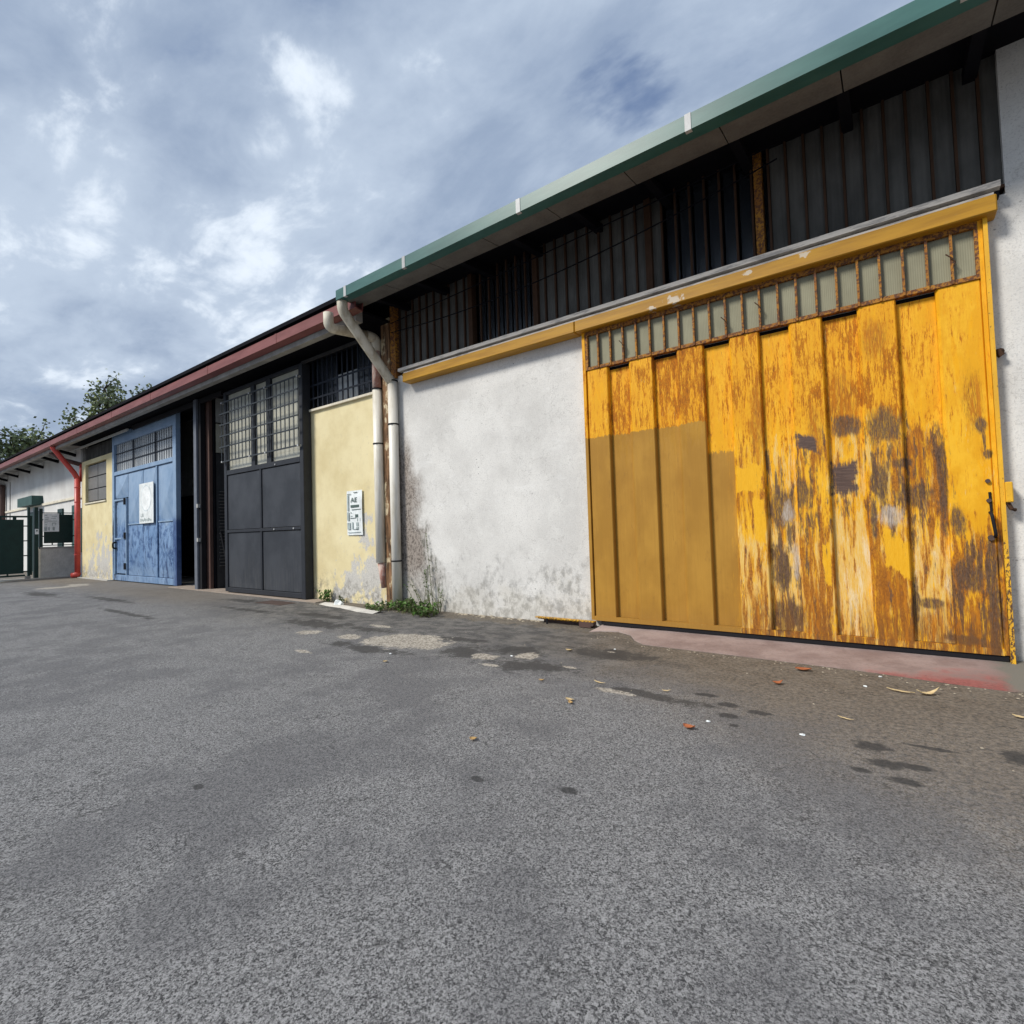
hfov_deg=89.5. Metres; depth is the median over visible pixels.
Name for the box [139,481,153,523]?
door sign
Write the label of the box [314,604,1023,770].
rubble
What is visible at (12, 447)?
tree
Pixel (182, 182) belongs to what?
sky
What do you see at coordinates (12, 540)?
green gate
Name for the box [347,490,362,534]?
paper notice
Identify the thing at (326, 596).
weed tuft
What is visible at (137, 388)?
tree
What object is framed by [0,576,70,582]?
curb
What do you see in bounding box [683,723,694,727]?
fallen leaf
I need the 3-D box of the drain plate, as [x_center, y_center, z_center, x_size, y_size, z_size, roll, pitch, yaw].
[-3.487,1.346,7.627,0.690,0.016,0.270,-3,-3,36]
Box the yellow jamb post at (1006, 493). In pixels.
[982,217,1016,663]
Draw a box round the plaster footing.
[320,602,384,613]
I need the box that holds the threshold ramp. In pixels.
[590,625,1023,692]
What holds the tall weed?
on the asphalt yard
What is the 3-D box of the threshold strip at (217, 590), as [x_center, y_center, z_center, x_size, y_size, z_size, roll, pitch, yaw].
[-4.884,1.443,9.240,5.400,0.023,0.420,-3,-3,36]
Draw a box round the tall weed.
[404,533,442,611]
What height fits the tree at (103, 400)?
9.717 m
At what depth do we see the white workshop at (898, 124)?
4.63 m
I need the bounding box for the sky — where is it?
[0,0,913,458]
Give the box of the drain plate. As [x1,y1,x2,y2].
[255,600,294,604]
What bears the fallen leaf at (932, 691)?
on the asphalt yard
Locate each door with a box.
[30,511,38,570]
[112,413,181,585]
[219,363,313,599]
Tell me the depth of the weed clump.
6.22 m
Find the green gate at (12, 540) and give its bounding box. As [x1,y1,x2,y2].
[0,516,31,578]
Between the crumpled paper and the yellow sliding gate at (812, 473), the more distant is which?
the crumpled paper
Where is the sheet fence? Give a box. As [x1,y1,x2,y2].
[39,509,73,546]
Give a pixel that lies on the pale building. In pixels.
(38, 475)
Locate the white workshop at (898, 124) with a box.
[336,0,1023,660]
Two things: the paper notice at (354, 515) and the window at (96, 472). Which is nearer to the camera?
the paper notice at (354, 515)
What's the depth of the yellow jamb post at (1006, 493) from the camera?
3.28 m
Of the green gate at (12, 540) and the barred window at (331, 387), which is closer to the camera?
the barred window at (331, 387)
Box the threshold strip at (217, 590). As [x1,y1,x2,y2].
[169,585,325,602]
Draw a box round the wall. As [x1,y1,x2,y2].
[38,546,73,577]
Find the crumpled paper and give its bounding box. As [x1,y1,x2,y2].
[334,600,343,604]
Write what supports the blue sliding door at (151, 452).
attached to the cream workshop at (348, 410)
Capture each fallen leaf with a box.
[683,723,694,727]
[795,667,810,669]
[886,687,914,692]
[917,687,938,693]
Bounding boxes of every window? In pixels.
[84,461,106,504]
[310,332,377,408]
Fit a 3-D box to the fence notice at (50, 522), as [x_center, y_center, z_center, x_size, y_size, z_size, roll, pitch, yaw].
[-13.502,0.311,15.133,0.022,0.530,0.349,-3,-3,36]
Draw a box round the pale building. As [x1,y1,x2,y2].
[0,438,87,575]
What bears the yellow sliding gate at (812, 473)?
attached to the white workshop at (898, 124)
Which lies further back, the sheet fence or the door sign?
the sheet fence
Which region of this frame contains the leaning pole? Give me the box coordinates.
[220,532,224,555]
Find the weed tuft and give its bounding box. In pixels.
[317,589,331,601]
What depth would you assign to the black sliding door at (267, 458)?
8.45 m
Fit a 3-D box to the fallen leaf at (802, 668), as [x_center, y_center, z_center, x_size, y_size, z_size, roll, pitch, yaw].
[1.870,1.006,3.318,0.064,0.016,0.074,-1,-2,-23]
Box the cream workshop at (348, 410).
[49,297,392,605]
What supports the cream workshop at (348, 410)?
on the asphalt yard
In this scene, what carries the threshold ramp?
on the asphalt yard
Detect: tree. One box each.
[0,416,55,460]
[58,371,132,429]
[123,376,151,396]
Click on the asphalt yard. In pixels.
(224, 808)
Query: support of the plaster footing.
on the asphalt yard
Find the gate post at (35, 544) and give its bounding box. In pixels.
[27,507,37,577]
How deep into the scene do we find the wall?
15.13 m
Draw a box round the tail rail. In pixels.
[535,616,595,627]
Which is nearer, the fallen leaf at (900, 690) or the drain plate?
the fallen leaf at (900, 690)
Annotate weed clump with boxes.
[364,597,438,617]
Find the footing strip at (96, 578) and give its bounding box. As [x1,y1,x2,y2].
[77,577,112,580]
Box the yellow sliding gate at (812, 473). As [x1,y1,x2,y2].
[581,220,1009,661]
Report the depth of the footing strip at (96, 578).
13.75 m
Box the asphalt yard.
[0,572,1023,1023]
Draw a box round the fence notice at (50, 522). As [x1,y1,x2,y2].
[43,514,58,531]
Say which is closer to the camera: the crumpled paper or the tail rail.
the tail rail

